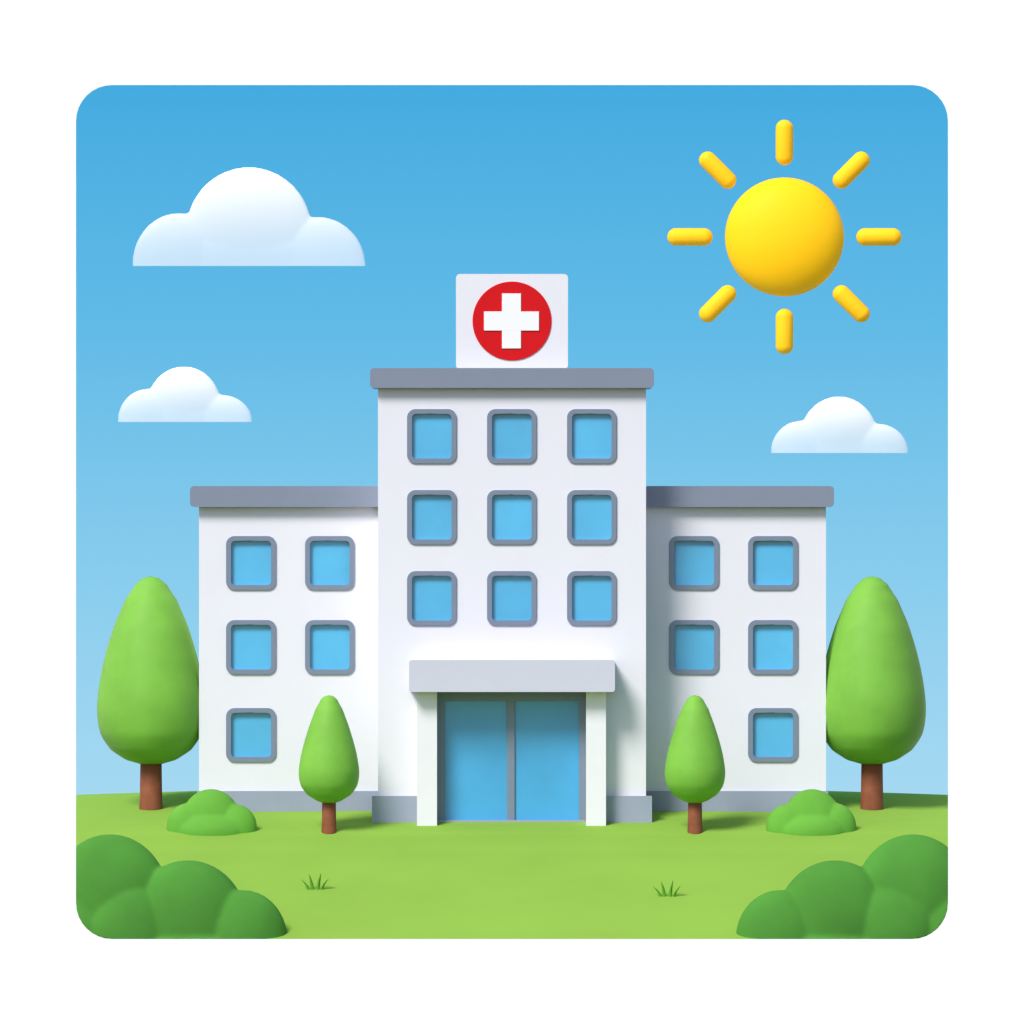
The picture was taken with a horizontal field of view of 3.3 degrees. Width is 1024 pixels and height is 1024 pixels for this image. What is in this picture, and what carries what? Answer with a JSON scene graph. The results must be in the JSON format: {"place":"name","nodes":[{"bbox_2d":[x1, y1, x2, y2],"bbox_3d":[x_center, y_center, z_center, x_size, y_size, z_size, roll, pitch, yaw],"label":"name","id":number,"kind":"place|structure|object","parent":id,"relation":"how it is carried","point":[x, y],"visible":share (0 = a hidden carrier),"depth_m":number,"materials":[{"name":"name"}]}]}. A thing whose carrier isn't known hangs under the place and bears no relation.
{"place":"outdoors","nodes":[
{"label":"outdoors","id":0,"kind":"place"},
{"bbox_2d":[120,367,247,408],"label":"cloud","id":1,"kind":"structure","parent":0,"point":[183,388],"depth_m":605.23,"materials":[{"name":"white"}]},
{"bbox_2d":[138,167,357,240],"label":"cloud","id":2,"kind":"structure","parent":0,"point":[248,204],"depth_m":605.23,"materials":[{"name":"white"}]},
{"bbox_2d":[199,507,377,790],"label":"wing front wall","id":3,"kind":"structure","parent":0,"point":[291,691],"depth_m":601.00,"materials":[{"name":"white paint"}]},
{"bbox_2d":[190,486,377,506],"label":"wing roof coping","id":4,"kind":"object","parent":3,"relation":"on","point":[283,496],"visible":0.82,"depth_m":600.65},
{"bbox_2d":[76,85,947,794],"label":"sky","id":5,"kind":"structure","parent":0,"point":[426,195],"depth_m":606.50,"materials":[{"name":"blue"}]},
{"bbox_2d":[0,0,1023,1023],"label":"background","id":6,"kind":"structure","parent":0,"point":[60,60],"depth_m":660.00},
{"bbox_2d":[76,791,947,938],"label":"ground","id":7,"kind":"structure","parent":0,"point":[723,870],"depth_m":593.74,"materials":[{"name":"green plant"}]},
{"bbox_2d":[97,576,198,809],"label":"tree","id":8,"kind":"object","parent":7,"relation":"on","point":[148,706],"visible":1,"depth_m":600.70,"materials":[{"name":"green plant"}]},
{"bbox_2d":[76,834,286,938],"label":"bush","id":9,"kind":"object","parent":7,"relation":"on","point":[128,888],"visible":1,"depth_m":586.33,"materials":[{"name":"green plant"}]},
{"bbox_2d":[167,789,256,835],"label":"bush","id":10,"kind":"object","parent":7,"relation":"on","point":[210,812],"visible":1,"depth_m":597.19,"materials":[{"name":"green plant"}]},
{"bbox_2d":[197,791,377,811],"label":"wing plinth","id":11,"kind":"structure","parent":7,"relation":"on","point":[274,801],"depth_m":600.90,"materials":[{"name":"grey concrete"}]},
{"bbox_2d":[302,874,327,889],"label":"grass tuft","id":12,"kind":"object","parent":7,"relation":"on","point":[317,886],"visible":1,"depth_m":591.17,"materials":[{"name":"green plant"}]},
{"bbox_2d":[299,695,358,833],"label":"tree","id":13,"kind":"object","parent":7,"relation":"on","point":[328,772],"visible":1,"depth_m":596.67,"materials":[{"name":"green plant"}]},
{"bbox_2d":[372,795,416,822],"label":"tower plinth","id":14,"kind":"structure","parent":7,"relation":"on","point":[394,809],"depth_m":598.78,"materials":[{"name":"grey concrete"}]},
{"bbox_2d":[417,692,436,825],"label":"entrance column","id":15,"kind":"structure","parent":7,"relation":"on","point":[426,758],"depth_m":598.20,"materials":[{"name":"white paint"}]},
{"bbox_2d":[438,820,584,821],"bbox_3d":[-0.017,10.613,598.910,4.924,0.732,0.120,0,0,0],"label":"door threshold","id":16,"kind":"object","parent":7,"relation":"on","point":[511,820],"depth_m":598.85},
{"bbox_2d":[586,692,605,825],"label":"entrance column","id":17,"kind":"structure","parent":7,"relation":"on","point":[595,758],"depth_m":598.20,"materials":[{"name":"white paint"}]},
{"bbox_2d":[606,795,651,822],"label":"tower plinth","id":18,"kind":"structure","parent":7,"relation":"on","point":[628,809],"depth_m":598.78,"materials":[{"name":"grey concrete"}]},
{"bbox_2d":[653,881,679,896],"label":"grass tuft","id":19,"kind":"object","parent":7,"relation":"on","point":[663,894],"visible":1,"depth_m":590.41,"materials":[{"name":"green plant"}]},
{"bbox_2d":[665,695,724,833],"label":"tree","id":20,"kind":"object","parent":7,"relation":"on","point":[694,772],"visible":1,"depth_m":596.67,"materials":[{"name":"green plant"}]},
{"bbox_2d":[646,791,827,811],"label":"wing plinth","id":21,"kind":"structure","parent":7,"relation":"on","point":[748,801],"depth_m":600.90,"materials":[{"name":"grey concrete"}]},
{"bbox_2d":[766,789,855,835],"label":"bush","id":22,"kind":"object","parent":7,"relation":"on","point":[812,812],"visible":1,"depth_m":597.19,"materials":[{"name":"green plant"}]},
{"bbox_2d":[736,834,947,938],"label":"bush","id":23,"kind":"object","parent":7,"relation":"on","point":[895,888],"visible":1,"depth_m":586.33,"materials":[{"name":"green plant"}]},
{"bbox_2d":[826,576,925,809],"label":"tree","id":24,"kind":"object","parent":7,"relation":"on","point":[875,706],"visible":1,"depth_m":600.69,"materials":[{"name":"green plant"}]},
{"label":"tower","id":25,"kind":"object","parent":7,"relation":"on","visible":0},
{"bbox_2d":[407,490,456,544],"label":"window frame","id":26,"kind":"object","parent":25,"relation":"attached to","point":[452,539],"visible":1,"depth_m":598.94,"materials":[{"name":"grey plastic"}]},
{"bbox_2d":[412,495,451,538],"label":"window glass","id":27,"kind":"object","parent":26,"relation":"in","point":[431,516],"visible":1,"depth_m":599.10,"materials":[{"name":"blue glass"}]},
{"bbox_2d":[407,571,456,625],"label":"window frame","id":28,"kind":"object","parent":25,"relation":"attached to","point":[452,620],"visible":1,"depth_m":598.94,"materials":[{"name":"grey plastic"}]},
{"bbox_2d":[412,576,451,619],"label":"window glass","id":29,"kind":"object","parent":28,"relation":"in","point":[431,597],"visible":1,"depth_m":599.10,"materials":[{"name":"blue glass"}]},
{"bbox_2d":[407,409,456,463],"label":"window frame","id":30,"kind":"object","parent":25,"relation":"attached to","point":[452,458],"visible":1,"depth_m":598.94,"materials":[{"name":"grey plastic"}]},
{"bbox_2d":[412,414,451,458],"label":"window glass","id":31,"kind":"object","parent":30,"relation":"in","point":[431,436],"visible":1,"depth_m":599.10,"materials":[{"name":"blue glass"}]},
{"bbox_2d":[437,692,585,820],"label":"door frame","id":32,"kind":"object","parent":25,"relation":"attached to","point":[510,698],"visible":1,"depth_m":598.98,"materials":[{"name":"metal"}]},
{"bbox_2d":[445,701,578,819],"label":"door glass","id":33,"kind":"object","parent":32,"relation":"in","point":[546,760],"visible":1,"depth_m":599.06,"materials":[{"name":"blue glass"}]},
{"bbox_2d":[487,490,535,544],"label":"window frame","id":34,"kind":"object","parent":25,"relation":"attached to","point":[532,539],"visible":1,"depth_m":598.94,"materials":[{"name":"grey plastic"}]},
{"bbox_2d":[492,495,530,538],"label":"window glass","id":35,"kind":"object","parent":34,"relation":"in","point":[511,516],"visible":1,"depth_m":599.10,"materials":[{"name":"blue glass"}]},
{"bbox_2d":[487,571,535,625],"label":"window frame","id":36,"kind":"object","parent":25,"relation":"attached to","point":[532,620],"visible":1,"depth_m":598.94,"materials":[{"name":"grey plastic"}]},
{"bbox_2d":[492,576,530,619],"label":"window glass","id":37,"kind":"object","parent":36,"relation":"in","point":[511,597],"visible":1,"depth_m":599.10,"materials":[{"name":"blue glass"}]},
{"bbox_2d":[487,409,535,463],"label":"window frame","id":38,"kind":"object","parent":25,"relation":"attached to","point":[532,458],"visible":1,"depth_m":598.94,"materials":[{"name":"grey plastic"}]},
{"bbox_2d":[492,414,530,458],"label":"window glass","id":39,"kind":"object","parent":38,"relation":"in","point":[511,436],"visible":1,"depth_m":599.10,"materials":[{"name":"blue glass"}]},
{"bbox_2d":[409,660,614,691],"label":"entrance canopy","id":40,"kind":"object","parent":25,"relation":"attached to","point":[511,675],"visible":1,"depth_m":597.60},
{"bbox_2d":[456,274,567,367],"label":"hospital sign","id":41,"kind":"object","parent":25,"relation":"on","point":[511,320],"visible":1,"depth_m":599.40,"materials":[{"name":"white paint"}]},
{"bbox_2d":[567,490,615,544],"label":"window frame","id":42,"kind":"object","parent":25,"relation":"attached to","point":[612,539],"visible":1,"depth_m":598.94,"materials":[{"name":"grey plastic"}]},
{"bbox_2d":[572,495,610,538],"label":"window glass","id":43,"kind":"object","parent":42,"relation":"in","point":[591,516],"visible":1,"depth_m":599.10,"materials":[{"name":"blue glass"}]},
{"bbox_2d":[567,571,615,625],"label":"window frame","id":44,"kind":"object","parent":25,"relation":"attached to","point":[612,620],"visible":1,"depth_m":598.94,"materials":[{"name":"grey plastic"}]},
{"bbox_2d":[572,576,610,619],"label":"window glass","id":45,"kind":"object","parent":44,"relation":"in","point":[591,597],"visible":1,"depth_m":599.10,"materials":[{"name":"blue glass"}]},
{"bbox_2d":[567,409,615,463],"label":"window frame","id":46,"kind":"object","parent":25,"relation":"attached to","point":[612,458],"visible":1,"depth_m":598.94,"materials":[{"name":"grey plastic"}]},
{"bbox_2d":[572,414,610,458],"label":"window glass","id":47,"kind":"object","parent":46,"relation":"in","point":[591,436],"visible":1,"depth_m":599.10,"materials":[{"name":"blue glass"}]},
{"bbox_2d":[378,388,645,795],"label":"tower front wall","id":48,"kind":"structure","parent":0,"point":[471,476],"depth_m":599.00,"materials":[{"name":"white paint"}]},
{"bbox_2d":[370,368,653,388],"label":"tower roof coping","id":49,"kind":"object","parent":48,"relation":"on","point":[511,377],"visible":0.97,"depth_m":598.65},
{"bbox_2d":[646,507,825,790],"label":"wing front wall","id":50,"kind":"structure","parent":0,"point":[732,691],"depth_m":601.00,"materials":[{"name":"white paint"}]},
{"bbox_2d":[646,486,833,506],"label":"wing roof coping","id":51,"kind":"object","parent":50,"relation":"on","point":[739,496],"visible":0.84,"depth_m":600.65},
{"bbox_2d":[667,120,901,353],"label":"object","id":52,"kind":"object","parent":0,"point":[784,237],"visible":1,"depth_m":604.71,"materials":[{"name":"yellow plastic"}]},
{"bbox_2d":[774,397,904,439],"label":"cloud","id":53,"kind":"structure","parent":0,"point":[838,418],"depth_m":605.23,"materials":[{"name":"white"}]},
{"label":"wing","id":54,"kind":"object","parent":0,"visible":0},
{"bbox_2d":[226,620,275,673],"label":"window frame","id":55,"kind":"object","parent":54,"relation":"attached to","point":[229,668],"visible":1,"depth_m":600.94,"materials":[{"name":"grey plastic"}]},
{"bbox_2d":[231,625,270,668],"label":"window glass","id":56,"kind":"object","parent":55,"relation":"in","point":[250,646],"visible":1,"depth_m":601.10,"materials":[{"name":"blue glass"}]},
{"bbox_2d":[226,536,275,589],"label":"window frame","id":57,"kind":"object","parent":54,"relation":"attached to","point":[230,540],"visible":1,"depth_m":600.94,"materials":[{"name":"grey plastic"}]},
{"bbox_2d":[231,541,270,584],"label":"window glass","id":58,"kind":"object","parent":57,"relation":"in","point":[250,562],"visible":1,"depth_m":601.10,"materials":[{"name":"blue glass"}]},
{"bbox_2d":[226,708,275,761],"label":"window frame","id":59,"kind":"object","parent":54,"relation":"attached to","point":[230,712],"visible":1,"depth_m":600.94,"materials":[{"name":"grey plastic"}]},
{"bbox_2d":[231,713,270,756],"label":"window glass","id":60,"kind":"object","parent":59,"relation":"in","point":[250,734],"visible":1,"depth_m":601.10,"materials":[{"name":"blue glass"}]},
{"bbox_2d":[305,620,354,673],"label":"window frame","id":61,"kind":"object","parent":54,"relation":"attached to","point":[350,669],"visible":1,"depth_m":600.94,"materials":[{"name":"grey plastic"}]},
{"bbox_2d":[310,625,349,668],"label":"window glass","id":62,"kind":"object","parent":61,"relation":"in","point":[329,646],"visible":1,"depth_m":601.10,"materials":[{"name":"blue glass"}]},
{"bbox_2d":[305,536,354,589],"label":"window frame","id":63,"kind":"object","parent":54,"relation":"attached to","point":[309,540],"visible":1,"depth_m":600.94,"materials":[{"name":"grey plastic"}]},
{"bbox_2d":[310,541,349,584],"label":"window glass","id":64,"kind":"object","parent":63,"relation":"in","point":[329,562],"visible":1,"depth_m":601.10,"materials":[{"name":"blue glass"}]},
{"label":"wing","id":65,"kind":"object","parent":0,"visible":0},
{"bbox_2d":[669,620,718,673],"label":"window frame","id":66,"kind":"object","parent":65,"relation":"attached to","point":[673,624],"visible":1,"depth_m":600.94,"materials":[{"name":"grey plastic"}]},
{"bbox_2d":[674,625,713,668],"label":"window glass","id":67,"kind":"object","parent":66,"relation":"in","point":[693,646],"visible":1,"depth_m":601.10,"materials":[{"name":"blue glass"}]},
{"bbox_2d":[669,536,718,589],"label":"window frame","id":68,"kind":"object","parent":65,"relation":"attached to","point":[673,540],"visible":1,"depth_m":600.94,"materials":[{"name":"grey plastic"}]},
{"bbox_2d":[674,541,713,584],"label":"window glass","id":69,"kind":"object","parent":68,"relation":"in","point":[693,562],"visible":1,"depth_m":601.10,"materials":[{"name":"blue glass"}]},
{"bbox_2d":[748,620,797,673],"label":"window frame","id":70,"kind":"object","parent":65,"relation":"attached to","point":[794,668],"visible":1,"depth_m":600.94,"materials":[{"name":"grey plastic"}]},
{"bbox_2d":[753,625,792,668],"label":"window glass","id":71,"kind":"object","parent":70,"relation":"in","point":[772,646],"visible":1,"depth_m":601.10,"materials":[{"name":"blue glass"}]},
{"bbox_2d":[748,536,797,589],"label":"window frame","id":72,"kind":"object","parent":65,"relation":"attached to","point":[752,540],"visible":1,"depth_m":600.94,"materials":[{"name":"grey plastic"}]},
{"bbox_2d":[753,541,792,584],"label":"window glass","id":73,"kind":"object","parent":72,"relation":"in","point":[772,562],"visible":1,"depth_m":601.10,"materials":[{"name":"blue glass"}]},
{"bbox_2d":[748,708,797,761],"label":"window frame","id":74,"kind":"object","parent":65,"relation":"attached to","point":[752,712],"visible":1,"depth_m":600.94,"materials":[{"name":"grey plastic"}]},
{"bbox_2d":[753,713,792,756],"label":"window glass","id":75,"kind":"object","parent":74,"relation":"in","point":[772,734],"visible":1,"depth_m":601.10,"materials":[{"name":"blue glass"}]}
]}

